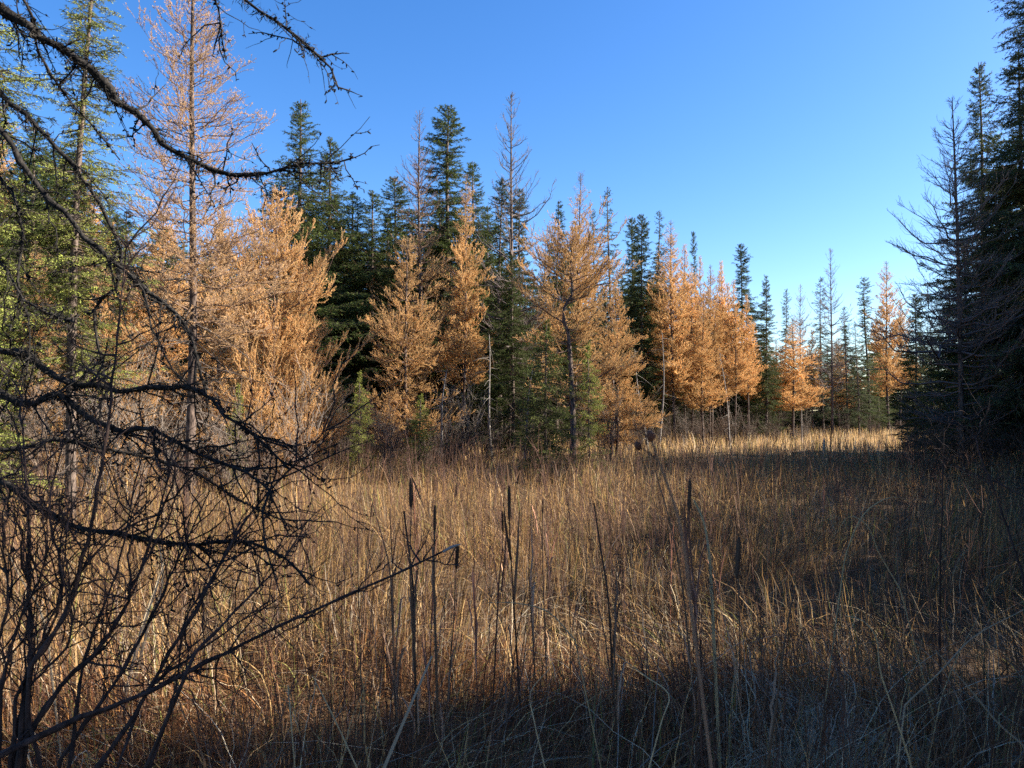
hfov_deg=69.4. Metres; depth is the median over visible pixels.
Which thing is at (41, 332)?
larch tree
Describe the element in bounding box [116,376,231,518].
bare shrub
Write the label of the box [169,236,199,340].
spruce tree
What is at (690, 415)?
spruce tree
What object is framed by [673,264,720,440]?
larch tree
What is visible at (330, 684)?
cattail
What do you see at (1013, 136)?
spruce tree
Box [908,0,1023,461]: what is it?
spruce tree
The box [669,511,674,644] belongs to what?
cattail
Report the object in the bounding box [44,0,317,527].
larch tree
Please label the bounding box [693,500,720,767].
dry reed
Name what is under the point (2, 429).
spruce tree
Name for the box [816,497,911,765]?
dry reed
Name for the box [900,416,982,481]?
bare shrub
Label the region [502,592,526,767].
cattail
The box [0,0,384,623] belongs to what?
dead tree
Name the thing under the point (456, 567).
cattail
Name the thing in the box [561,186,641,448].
tree
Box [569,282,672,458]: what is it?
larch tree
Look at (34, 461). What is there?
bare shrub
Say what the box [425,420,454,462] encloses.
bare shrub
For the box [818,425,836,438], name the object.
bare shrub
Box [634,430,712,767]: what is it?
budding stalk
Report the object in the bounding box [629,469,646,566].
cattail
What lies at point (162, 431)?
bare shrub
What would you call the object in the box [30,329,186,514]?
bare shrub
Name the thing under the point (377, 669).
cattail
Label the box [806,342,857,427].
spruce tree
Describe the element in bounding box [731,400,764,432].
spruce tree
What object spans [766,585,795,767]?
cattail
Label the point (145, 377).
larch tree
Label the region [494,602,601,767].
dry reed
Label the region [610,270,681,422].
spruce tree
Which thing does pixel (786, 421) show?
spruce tree
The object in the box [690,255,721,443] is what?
larch tree
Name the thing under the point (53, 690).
dry reed
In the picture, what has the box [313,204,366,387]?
spruce tree
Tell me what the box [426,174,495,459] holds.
larch tree
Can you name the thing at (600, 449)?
bare shrub
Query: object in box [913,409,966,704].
bare sapling
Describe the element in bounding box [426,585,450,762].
cattail
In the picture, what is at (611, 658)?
stalk
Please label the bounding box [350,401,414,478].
bare shrub
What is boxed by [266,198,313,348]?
spruce tree
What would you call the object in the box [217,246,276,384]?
spruce tree
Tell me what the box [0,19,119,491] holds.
spruce tree
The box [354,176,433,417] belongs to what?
spruce tree
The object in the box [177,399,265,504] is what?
bare shrub
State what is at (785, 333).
spruce tree
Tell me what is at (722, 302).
larch tree
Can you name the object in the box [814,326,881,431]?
spruce tree
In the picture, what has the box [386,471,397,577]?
cattail
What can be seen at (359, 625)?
cattail
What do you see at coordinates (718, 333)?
larch tree
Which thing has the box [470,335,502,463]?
dead snag
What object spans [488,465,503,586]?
cattail
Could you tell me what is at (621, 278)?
spruce tree
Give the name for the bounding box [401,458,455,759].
cattail
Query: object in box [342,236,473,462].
larch tree
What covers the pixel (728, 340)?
larch tree
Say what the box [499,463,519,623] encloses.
cattail
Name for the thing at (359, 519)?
cattail
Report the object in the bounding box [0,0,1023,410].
sky
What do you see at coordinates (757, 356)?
larch tree
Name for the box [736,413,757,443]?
bare shrub
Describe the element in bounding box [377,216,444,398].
spruce tree
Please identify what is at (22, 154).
spruce tree
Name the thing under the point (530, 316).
spruce tree
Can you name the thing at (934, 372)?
spruce tree
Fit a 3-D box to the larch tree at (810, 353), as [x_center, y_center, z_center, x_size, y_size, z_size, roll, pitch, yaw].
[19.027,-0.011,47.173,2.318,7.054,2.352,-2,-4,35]
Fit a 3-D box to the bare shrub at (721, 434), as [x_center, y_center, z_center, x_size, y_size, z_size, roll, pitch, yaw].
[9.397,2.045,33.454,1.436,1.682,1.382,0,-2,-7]
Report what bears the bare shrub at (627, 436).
on the ground at (730, 629)
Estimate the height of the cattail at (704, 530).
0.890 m
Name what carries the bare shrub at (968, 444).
on the ground at (730, 629)
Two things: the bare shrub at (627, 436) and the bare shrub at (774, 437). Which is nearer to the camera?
the bare shrub at (627, 436)
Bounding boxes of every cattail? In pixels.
[311,615,346,762]
[320,503,383,752]
[351,490,364,547]
[359,505,377,683]
[365,593,390,766]
[371,498,409,767]
[377,659,403,767]
[381,508,408,767]
[383,636,409,761]
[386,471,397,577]
[398,539,431,716]
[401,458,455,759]
[401,511,437,767]
[410,461,415,561]
[417,512,422,560]
[418,529,437,735]
[420,531,459,767]
[420,592,431,767]
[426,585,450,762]
[431,505,441,767]
[432,499,433,564]
[448,460,455,555]
[450,482,468,639]
[451,475,469,551]
[466,527,479,766]
[471,614,500,757]
[481,486,523,754]
[484,501,486,594]
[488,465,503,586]
[490,511,505,725]
[491,468,496,537]
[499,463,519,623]
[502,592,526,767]
[514,483,527,558]
[529,503,542,732]
[532,479,547,571]
[535,497,562,690]
[541,498,547,700]
[546,499,559,615]
[553,485,562,569]
[562,557,579,699]
[598,518,605,621]
[599,556,637,761]
[609,482,616,550]
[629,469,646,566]
[646,498,658,576]
[647,530,651,607]
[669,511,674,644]
[678,566,702,751]
[684,478,707,767]
[694,639,703,767]
[703,537,756,766]
[704,488,705,578]
[705,472,721,563]
[715,522,727,639]
[730,607,770,763]
[731,469,750,531]
[745,510,755,616]
[749,495,757,563]
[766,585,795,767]
[823,467,825,575]
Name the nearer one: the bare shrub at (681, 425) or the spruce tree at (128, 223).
the spruce tree at (128, 223)
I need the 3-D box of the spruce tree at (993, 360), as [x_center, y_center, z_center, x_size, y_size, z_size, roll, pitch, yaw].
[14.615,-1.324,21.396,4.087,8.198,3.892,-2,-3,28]
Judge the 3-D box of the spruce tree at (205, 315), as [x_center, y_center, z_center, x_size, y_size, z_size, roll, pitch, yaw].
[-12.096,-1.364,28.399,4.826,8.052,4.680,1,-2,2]
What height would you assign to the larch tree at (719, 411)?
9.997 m
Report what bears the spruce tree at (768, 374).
on the ground at (730, 629)
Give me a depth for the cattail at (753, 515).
7.35 m
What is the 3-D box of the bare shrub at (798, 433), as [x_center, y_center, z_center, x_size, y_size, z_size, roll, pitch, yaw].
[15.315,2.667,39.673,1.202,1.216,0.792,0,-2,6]
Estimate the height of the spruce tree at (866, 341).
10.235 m
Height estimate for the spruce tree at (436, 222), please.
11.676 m
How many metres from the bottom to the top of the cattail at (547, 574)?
1.076 m
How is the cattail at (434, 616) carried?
on the ground at (730, 629)
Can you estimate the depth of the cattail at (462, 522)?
7.24 m
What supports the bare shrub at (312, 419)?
on the ground at (730, 629)
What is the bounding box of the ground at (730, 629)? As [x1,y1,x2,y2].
[0,413,1023,767]
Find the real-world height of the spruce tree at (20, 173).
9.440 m
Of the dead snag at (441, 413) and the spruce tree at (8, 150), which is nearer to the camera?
the dead snag at (441, 413)
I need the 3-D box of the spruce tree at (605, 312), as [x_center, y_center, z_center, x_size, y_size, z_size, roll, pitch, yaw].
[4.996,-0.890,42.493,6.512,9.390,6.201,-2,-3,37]
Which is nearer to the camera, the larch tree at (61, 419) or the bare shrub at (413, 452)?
the larch tree at (61, 419)
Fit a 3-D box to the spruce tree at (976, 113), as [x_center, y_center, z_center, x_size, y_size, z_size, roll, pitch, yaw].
[15.306,-3.536,23.358,5.701,13.454,5.429,1,-3,-31]
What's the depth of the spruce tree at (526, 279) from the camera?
27.88 m
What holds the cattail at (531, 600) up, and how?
on the ground at (730, 629)
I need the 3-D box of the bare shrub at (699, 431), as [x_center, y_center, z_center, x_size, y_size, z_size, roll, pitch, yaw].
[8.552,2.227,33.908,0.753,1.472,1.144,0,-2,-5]
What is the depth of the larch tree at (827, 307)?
44.09 m
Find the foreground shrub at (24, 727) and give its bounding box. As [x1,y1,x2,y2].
[0,156,406,767]
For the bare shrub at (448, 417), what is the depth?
21.32 m
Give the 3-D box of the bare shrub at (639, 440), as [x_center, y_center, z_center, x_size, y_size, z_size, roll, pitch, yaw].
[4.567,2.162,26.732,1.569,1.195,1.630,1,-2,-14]
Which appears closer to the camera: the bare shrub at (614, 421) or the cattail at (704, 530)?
the cattail at (704, 530)
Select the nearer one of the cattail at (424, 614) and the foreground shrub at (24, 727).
the foreground shrub at (24, 727)
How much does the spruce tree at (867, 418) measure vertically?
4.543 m
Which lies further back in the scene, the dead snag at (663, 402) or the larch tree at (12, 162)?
the dead snag at (663, 402)
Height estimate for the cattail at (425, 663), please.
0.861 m
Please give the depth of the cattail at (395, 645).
2.98 m
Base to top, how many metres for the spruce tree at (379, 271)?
10.910 m
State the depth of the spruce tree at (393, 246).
31.84 m
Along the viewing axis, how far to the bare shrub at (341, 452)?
18.73 m
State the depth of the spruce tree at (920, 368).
25.30 m
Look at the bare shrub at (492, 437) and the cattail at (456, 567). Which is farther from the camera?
the bare shrub at (492, 437)
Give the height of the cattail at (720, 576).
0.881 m
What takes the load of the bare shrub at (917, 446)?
on the ground at (730, 629)
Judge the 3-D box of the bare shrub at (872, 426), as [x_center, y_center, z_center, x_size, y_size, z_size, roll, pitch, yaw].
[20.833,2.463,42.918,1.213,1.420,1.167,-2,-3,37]
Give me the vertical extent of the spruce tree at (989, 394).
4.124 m
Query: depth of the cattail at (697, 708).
2.78 m
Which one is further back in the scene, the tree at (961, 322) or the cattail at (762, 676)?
the tree at (961, 322)
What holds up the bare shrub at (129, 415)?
on the ground at (730, 629)
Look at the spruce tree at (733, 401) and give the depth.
49.44 m
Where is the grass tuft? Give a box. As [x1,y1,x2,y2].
[700,714,885,767]
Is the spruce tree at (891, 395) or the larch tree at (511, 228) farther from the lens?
the spruce tree at (891, 395)
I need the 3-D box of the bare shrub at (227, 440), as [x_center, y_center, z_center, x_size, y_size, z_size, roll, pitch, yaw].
[-3.956,0.903,11.181,1.439,2.344,2.185,-1,-2,22]
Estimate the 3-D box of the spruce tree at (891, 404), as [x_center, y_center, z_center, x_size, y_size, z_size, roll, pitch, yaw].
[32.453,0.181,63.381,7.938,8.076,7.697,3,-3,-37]
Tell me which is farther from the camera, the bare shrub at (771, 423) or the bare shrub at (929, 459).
the bare shrub at (771, 423)
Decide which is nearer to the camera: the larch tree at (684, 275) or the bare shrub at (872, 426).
the larch tree at (684, 275)
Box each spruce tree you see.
[0,0,166,537]
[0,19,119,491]
[0,114,44,219]
[0,147,35,295]
[0,157,55,223]
[0,171,123,443]
[0,185,103,455]
[0,207,63,429]
[0,234,62,429]
[0,394,28,518]
[1,117,95,460]
[1,145,168,450]
[3,150,170,457]
[28,149,62,213]
[54,214,185,459]
[89,210,187,455]
[97,200,128,308]
[136,235,227,401]
[153,230,188,349]
[156,228,187,348]
[163,257,240,424]
[166,248,237,438]
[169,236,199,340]
[177,231,237,362]
[202,99,403,451]
[206,263,242,376]
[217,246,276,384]
[221,383,251,491]
[223,250,279,393]
[255,136,431,456]
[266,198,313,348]
[266,199,345,396]
[302,190,471,455]
[313,191,409,450]
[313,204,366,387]
[333,214,376,378]
[335,209,428,431]
[340,370,379,483]
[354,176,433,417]
[365,103,526,450]
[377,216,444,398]
[400,394,441,485]
[413,194,476,418]
[415,161,547,451]
[443,205,531,447]
[462,255,551,463]
[467,188,564,452]
[476,177,525,457]
[479,251,560,431]
[509,319,584,485]
[519,201,615,441]
[523,283,578,424]
[524,252,607,446]
[541,278,607,444]
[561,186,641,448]
[562,308,618,437]
[569,342,613,483]
[577,209,610,437]
[580,288,619,430]
[581,265,679,431]
[593,302,658,430]
[606,217,668,432]
[608,297,679,436]
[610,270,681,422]
[613,214,671,441]
[628,210,700,444]
[642,253,718,432]
[645,281,699,431]
[658,324,716,433]
[666,387,717,432]
[676,397,732,435]
[689,231,698,431]
[694,314,741,427]
[703,391,762,431]
[707,398,775,427]
[725,243,769,432]
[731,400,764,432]
[736,276,787,435]
[758,357,808,430]
[759,288,807,432]
[759,335,804,427]
[774,410,795,431]
[790,400,811,434]
[802,276,849,435]
[802,348,829,429]
[803,346,864,426]
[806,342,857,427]
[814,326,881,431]
[828,307,884,436]
[838,323,895,437]
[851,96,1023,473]
[851,277,892,436]
[853,392,884,430]
[862,348,918,428]
[871,389,897,431]
[873,333,899,426]
[883,293,944,454]
[884,307,964,424]
[887,320,946,451]
[894,356,929,427]
[899,48,1023,452]
[900,61,1021,457]
[901,236,1022,453]
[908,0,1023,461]
[910,353,969,456]
[944,204,1023,457]
[946,335,1020,464]
[971,344,1023,456]
[973,308,1023,456]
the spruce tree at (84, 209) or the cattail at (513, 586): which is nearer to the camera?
the cattail at (513, 586)
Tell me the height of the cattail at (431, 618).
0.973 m
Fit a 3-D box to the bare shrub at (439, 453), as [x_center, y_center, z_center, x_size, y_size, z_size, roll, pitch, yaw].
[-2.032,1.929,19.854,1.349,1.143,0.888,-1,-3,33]
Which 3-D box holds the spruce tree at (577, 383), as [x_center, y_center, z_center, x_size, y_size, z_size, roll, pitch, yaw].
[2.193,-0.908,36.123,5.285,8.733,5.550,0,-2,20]
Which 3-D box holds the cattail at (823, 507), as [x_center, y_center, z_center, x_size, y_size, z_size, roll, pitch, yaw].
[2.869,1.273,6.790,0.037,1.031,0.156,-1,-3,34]
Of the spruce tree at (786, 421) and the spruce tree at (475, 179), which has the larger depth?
the spruce tree at (786, 421)
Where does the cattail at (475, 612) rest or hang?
on the ground at (730, 629)
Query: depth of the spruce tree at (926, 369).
61.06 m
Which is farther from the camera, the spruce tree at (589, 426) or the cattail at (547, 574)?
the spruce tree at (589, 426)
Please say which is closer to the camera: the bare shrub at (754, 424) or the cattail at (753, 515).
the cattail at (753, 515)
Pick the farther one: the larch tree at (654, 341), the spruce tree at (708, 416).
the spruce tree at (708, 416)
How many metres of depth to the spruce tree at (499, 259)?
27.14 m
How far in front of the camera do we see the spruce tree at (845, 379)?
47.99 m
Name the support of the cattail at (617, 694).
on the ground at (730, 629)
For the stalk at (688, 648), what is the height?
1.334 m
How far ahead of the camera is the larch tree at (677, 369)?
33.97 m
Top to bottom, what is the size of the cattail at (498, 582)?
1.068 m
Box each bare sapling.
[907,375,1023,590]
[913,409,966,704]
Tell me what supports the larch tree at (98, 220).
on the ground at (730, 629)
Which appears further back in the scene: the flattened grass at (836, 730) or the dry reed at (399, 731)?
the flattened grass at (836, 730)
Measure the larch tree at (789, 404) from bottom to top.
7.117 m
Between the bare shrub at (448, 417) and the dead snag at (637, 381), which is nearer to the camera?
the bare shrub at (448, 417)
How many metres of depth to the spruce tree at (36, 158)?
22.39 m
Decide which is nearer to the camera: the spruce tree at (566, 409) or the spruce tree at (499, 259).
the spruce tree at (499, 259)
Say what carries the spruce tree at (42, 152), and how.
on the ground at (730, 629)
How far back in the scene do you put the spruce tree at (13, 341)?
19.76 m
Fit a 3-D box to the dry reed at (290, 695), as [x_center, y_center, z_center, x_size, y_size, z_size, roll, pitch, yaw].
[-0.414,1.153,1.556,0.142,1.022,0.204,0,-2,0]
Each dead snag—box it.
[427,371,461,469]
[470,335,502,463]
[513,372,548,459]
[630,349,658,454]
[651,333,677,446]
[718,353,735,444]
[795,362,803,440]
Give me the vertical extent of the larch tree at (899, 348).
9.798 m
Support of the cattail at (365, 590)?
on the ground at (730, 629)
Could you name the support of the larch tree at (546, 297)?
on the ground at (730, 629)
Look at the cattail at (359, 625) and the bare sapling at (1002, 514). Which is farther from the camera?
the bare sapling at (1002, 514)
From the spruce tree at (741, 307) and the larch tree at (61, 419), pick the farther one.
the spruce tree at (741, 307)
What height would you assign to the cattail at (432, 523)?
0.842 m
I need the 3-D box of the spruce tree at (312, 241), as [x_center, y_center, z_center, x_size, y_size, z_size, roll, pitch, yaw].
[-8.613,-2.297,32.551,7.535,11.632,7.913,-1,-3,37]
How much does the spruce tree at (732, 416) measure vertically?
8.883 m
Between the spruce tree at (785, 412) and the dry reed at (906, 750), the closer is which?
the dry reed at (906, 750)
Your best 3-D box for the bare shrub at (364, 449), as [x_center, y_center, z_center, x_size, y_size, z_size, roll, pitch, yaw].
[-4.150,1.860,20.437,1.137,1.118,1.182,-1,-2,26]
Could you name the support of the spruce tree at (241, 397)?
on the ground at (730, 629)
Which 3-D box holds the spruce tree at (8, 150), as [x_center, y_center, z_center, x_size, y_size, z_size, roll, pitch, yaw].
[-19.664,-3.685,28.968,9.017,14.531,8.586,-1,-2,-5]
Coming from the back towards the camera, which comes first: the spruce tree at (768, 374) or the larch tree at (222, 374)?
the spruce tree at (768, 374)
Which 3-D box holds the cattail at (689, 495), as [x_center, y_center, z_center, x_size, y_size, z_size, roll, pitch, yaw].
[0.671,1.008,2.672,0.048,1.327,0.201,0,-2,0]
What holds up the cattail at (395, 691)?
on the ground at (730, 629)
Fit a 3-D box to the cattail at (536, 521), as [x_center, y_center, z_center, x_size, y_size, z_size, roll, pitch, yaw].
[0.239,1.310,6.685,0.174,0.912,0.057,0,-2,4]
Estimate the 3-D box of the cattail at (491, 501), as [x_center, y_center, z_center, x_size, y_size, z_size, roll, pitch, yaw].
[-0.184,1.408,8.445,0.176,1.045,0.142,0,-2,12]
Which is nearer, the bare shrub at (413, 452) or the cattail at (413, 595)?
the cattail at (413, 595)
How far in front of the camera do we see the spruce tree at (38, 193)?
26.90 m
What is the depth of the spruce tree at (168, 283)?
31.57 m
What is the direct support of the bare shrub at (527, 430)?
on the ground at (730, 629)
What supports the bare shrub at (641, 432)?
on the ground at (730, 629)
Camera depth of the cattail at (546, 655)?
3.69 m
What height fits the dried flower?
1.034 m
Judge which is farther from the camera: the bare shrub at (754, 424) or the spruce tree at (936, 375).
the bare shrub at (754, 424)
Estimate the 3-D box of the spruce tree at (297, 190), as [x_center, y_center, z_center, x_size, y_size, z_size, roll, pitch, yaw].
[-7.779,-3.406,26.782,7.779,13.655,8.169,1,-3,-36]
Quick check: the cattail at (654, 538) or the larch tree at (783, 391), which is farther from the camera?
the larch tree at (783, 391)
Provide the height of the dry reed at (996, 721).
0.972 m
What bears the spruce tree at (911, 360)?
on the ground at (730, 629)
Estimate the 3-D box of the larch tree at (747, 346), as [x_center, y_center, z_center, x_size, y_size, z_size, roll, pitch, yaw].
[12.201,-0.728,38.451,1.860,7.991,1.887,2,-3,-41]
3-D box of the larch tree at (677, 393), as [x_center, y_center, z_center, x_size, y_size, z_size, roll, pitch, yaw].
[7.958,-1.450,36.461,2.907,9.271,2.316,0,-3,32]
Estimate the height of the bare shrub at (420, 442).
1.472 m
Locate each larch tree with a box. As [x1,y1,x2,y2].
[0,103,20,295]
[0,336,100,494]
[2,241,65,432]
[37,200,240,454]
[40,273,158,465]
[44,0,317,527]
[51,176,147,340]
[60,326,167,487]
[114,211,281,479]
[152,185,392,481]
[244,240,361,482]
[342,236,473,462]
[366,109,482,453]
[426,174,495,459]
[459,91,563,458]
[503,195,641,464]
[526,237,567,443]
[550,171,606,444]
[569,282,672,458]
[625,277,676,445]
[635,220,710,447]
[650,251,669,435]
[657,262,699,439]
[665,272,695,442]
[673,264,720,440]
[676,243,695,434]
[676,300,736,444]
[689,264,738,440]
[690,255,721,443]
[696,286,729,444]
[711,261,738,441]
[711,271,727,433]
[718,280,758,444]
[718,283,745,436]
[734,295,768,437]
[737,318,763,436]
[751,340,803,439]
[752,322,765,434]
[762,319,830,440]
[778,284,826,432]
[794,329,826,434]
[801,248,863,439]
[817,340,861,433]
[856,261,925,435]
[865,319,895,432]
[888,299,920,424]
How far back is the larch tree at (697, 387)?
33.89 m
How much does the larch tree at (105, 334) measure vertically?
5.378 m
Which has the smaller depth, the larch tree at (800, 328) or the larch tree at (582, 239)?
the larch tree at (582, 239)
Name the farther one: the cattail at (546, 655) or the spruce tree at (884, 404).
the spruce tree at (884, 404)
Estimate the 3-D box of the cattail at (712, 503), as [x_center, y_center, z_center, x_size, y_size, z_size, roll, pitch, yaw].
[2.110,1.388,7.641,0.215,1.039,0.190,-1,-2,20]
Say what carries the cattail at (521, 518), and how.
on the ground at (730, 629)
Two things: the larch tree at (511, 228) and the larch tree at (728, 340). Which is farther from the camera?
the larch tree at (728, 340)
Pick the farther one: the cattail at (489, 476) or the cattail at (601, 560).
the cattail at (489, 476)
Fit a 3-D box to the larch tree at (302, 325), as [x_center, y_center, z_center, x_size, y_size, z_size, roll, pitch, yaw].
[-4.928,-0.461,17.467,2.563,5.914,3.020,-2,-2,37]
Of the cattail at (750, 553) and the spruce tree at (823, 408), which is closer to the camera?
the cattail at (750, 553)
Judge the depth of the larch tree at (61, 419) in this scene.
13.38 m
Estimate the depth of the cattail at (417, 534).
5.42 m
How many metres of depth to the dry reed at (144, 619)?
3.46 m
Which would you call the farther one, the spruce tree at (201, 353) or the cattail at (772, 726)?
the spruce tree at (201, 353)
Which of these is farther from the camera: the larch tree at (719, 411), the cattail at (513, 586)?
the larch tree at (719, 411)
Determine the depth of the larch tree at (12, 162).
24.07 m
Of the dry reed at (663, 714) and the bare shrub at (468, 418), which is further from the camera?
the bare shrub at (468, 418)
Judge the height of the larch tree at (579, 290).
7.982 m
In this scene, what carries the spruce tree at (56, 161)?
on the ground at (730, 629)
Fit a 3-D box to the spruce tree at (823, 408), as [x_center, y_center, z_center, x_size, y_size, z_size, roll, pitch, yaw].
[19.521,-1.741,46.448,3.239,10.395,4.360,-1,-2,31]
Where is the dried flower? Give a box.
[305,664,357,767]
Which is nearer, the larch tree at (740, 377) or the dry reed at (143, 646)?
the dry reed at (143, 646)
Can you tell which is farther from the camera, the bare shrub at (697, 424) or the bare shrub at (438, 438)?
the bare shrub at (697, 424)
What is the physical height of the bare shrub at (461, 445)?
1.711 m
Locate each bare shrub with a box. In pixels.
[0,351,133,499]
[0,385,81,494]
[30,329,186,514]
[79,318,185,517]
[111,395,206,487]
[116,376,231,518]
[164,370,321,513]
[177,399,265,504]
[257,353,337,490]
[321,427,360,472]
[330,390,364,464]
[338,433,380,467]
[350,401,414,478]
[363,402,409,469]
[368,424,411,475]
[397,443,437,471]
[400,429,444,457]
[420,437,449,472]
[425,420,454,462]
[427,416,484,469]
[430,381,471,464]
[432,433,473,466]
[445,367,488,467]
[470,400,523,464]
[512,432,539,463]
[518,407,541,458]
[540,417,576,462]
[577,417,594,452]
[590,437,618,460]
[593,378,629,463]
[606,408,643,454]
[621,431,657,454]
[624,405,654,460]
[638,410,672,453]
[655,413,680,448]
[670,405,721,441]
[672,403,690,446]
[677,411,705,445]
[694,417,705,446]
[705,415,732,447]
[712,418,742,446]
[724,409,745,443]
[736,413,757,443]
[745,417,758,445]
[746,412,763,439]
[754,411,789,444]
[762,423,784,444]
[789,425,808,441]
[798,412,814,440]
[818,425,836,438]
[834,402,853,436]
[865,417,879,436]
[870,413,950,475]
[886,421,905,436]
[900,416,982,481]
[917,412,1006,478]
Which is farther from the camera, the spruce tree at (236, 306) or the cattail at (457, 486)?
the spruce tree at (236, 306)
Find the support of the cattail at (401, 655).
on the ground at (730, 629)
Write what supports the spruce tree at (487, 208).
on the ground at (730, 629)
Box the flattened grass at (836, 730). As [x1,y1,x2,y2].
[690,648,1015,767]
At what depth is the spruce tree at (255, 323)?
29.10 m
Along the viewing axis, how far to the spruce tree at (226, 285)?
31.30 m
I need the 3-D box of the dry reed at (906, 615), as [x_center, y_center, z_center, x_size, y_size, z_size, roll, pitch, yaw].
[1.552,1.143,2.962,0.389,1.206,0.196,0,-2,0]
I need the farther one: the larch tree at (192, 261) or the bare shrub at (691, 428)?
the bare shrub at (691, 428)
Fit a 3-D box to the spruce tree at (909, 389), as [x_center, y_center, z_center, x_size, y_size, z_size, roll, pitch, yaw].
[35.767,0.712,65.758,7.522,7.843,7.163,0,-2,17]
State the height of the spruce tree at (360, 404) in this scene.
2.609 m
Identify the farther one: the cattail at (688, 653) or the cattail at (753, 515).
the cattail at (753, 515)
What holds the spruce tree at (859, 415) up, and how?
on the ground at (730, 629)
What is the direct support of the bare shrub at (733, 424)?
on the ground at (730, 629)
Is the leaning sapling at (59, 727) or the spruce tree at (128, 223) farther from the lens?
the spruce tree at (128, 223)
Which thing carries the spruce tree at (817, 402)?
on the ground at (730, 629)
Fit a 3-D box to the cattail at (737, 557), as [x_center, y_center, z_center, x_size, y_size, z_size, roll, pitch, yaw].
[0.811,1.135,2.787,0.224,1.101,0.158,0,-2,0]
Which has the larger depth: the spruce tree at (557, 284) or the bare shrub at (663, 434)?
the spruce tree at (557, 284)
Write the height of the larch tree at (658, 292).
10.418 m
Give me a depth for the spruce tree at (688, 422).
45.03 m
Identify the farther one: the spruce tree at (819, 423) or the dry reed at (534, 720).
the spruce tree at (819, 423)
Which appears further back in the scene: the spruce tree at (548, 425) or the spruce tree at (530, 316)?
the spruce tree at (530, 316)
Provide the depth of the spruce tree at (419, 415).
16.49 m
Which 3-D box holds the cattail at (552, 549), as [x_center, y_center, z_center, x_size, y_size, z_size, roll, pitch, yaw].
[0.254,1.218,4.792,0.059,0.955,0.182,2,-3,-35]
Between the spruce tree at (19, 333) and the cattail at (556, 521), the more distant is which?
the spruce tree at (19, 333)
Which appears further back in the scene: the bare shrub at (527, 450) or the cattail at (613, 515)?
the bare shrub at (527, 450)
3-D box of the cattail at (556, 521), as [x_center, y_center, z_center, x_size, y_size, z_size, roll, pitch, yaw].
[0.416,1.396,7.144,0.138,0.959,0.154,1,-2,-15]
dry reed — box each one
[11,558,62,764]
[113,560,165,738]
[125,547,163,716]
[287,685,299,767]
[382,656,432,767]
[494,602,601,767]
[529,668,549,767]
[616,654,669,767]
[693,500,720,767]
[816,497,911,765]
[838,516,946,763]
[845,616,911,767]
[897,610,1022,767]
[935,650,1023,750]
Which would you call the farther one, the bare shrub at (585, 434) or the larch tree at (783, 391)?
the larch tree at (783, 391)
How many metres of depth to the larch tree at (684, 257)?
41.17 m
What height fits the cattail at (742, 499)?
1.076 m
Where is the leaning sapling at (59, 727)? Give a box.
[0,522,468,758]
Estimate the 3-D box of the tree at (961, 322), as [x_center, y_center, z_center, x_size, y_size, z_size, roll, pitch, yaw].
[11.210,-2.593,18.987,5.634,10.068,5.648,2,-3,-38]
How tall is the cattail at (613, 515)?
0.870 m
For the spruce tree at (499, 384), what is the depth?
24.40 m
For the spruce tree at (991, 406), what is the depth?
21.12 m
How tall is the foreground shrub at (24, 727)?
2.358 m
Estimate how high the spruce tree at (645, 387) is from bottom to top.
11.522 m
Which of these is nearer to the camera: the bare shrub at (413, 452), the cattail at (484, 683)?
the cattail at (484, 683)
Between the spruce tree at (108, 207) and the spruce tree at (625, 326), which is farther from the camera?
the spruce tree at (625, 326)
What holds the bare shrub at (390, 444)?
on the ground at (730, 629)
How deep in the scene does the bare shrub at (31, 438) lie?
13.00 m
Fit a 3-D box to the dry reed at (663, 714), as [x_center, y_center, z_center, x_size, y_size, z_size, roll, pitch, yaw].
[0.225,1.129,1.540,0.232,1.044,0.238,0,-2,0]
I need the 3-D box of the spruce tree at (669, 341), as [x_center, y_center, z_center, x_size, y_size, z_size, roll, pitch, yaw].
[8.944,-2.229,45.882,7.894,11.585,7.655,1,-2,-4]
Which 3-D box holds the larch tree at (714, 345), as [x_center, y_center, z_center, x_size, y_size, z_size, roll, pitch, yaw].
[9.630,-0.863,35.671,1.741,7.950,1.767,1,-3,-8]
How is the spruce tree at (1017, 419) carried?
on the ground at (730, 629)
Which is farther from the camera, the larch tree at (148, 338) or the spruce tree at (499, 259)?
the spruce tree at (499, 259)
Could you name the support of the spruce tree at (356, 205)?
on the ground at (730, 629)
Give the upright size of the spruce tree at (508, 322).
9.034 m
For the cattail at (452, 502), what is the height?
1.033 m
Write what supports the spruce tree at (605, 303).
on the ground at (730, 629)
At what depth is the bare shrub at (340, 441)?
20.21 m
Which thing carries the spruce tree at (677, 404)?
on the ground at (730, 629)
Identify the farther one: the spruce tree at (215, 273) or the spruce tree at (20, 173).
the spruce tree at (215, 273)
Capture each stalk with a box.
[591,503,635,767]
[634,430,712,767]
[655,470,705,767]
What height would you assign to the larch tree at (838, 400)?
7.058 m
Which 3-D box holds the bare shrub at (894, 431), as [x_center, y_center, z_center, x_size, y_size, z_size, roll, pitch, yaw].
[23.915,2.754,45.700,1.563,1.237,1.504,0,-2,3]
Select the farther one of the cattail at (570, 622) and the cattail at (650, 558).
the cattail at (650, 558)
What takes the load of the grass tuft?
on the ground at (730, 629)
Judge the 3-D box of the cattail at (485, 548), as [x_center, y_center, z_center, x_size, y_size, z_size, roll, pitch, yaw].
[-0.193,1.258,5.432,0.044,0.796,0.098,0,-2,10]
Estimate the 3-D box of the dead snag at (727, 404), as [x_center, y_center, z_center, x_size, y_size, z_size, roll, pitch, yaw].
[9.923,0.640,34.119,1.032,4.676,1.222,0,-2,0]

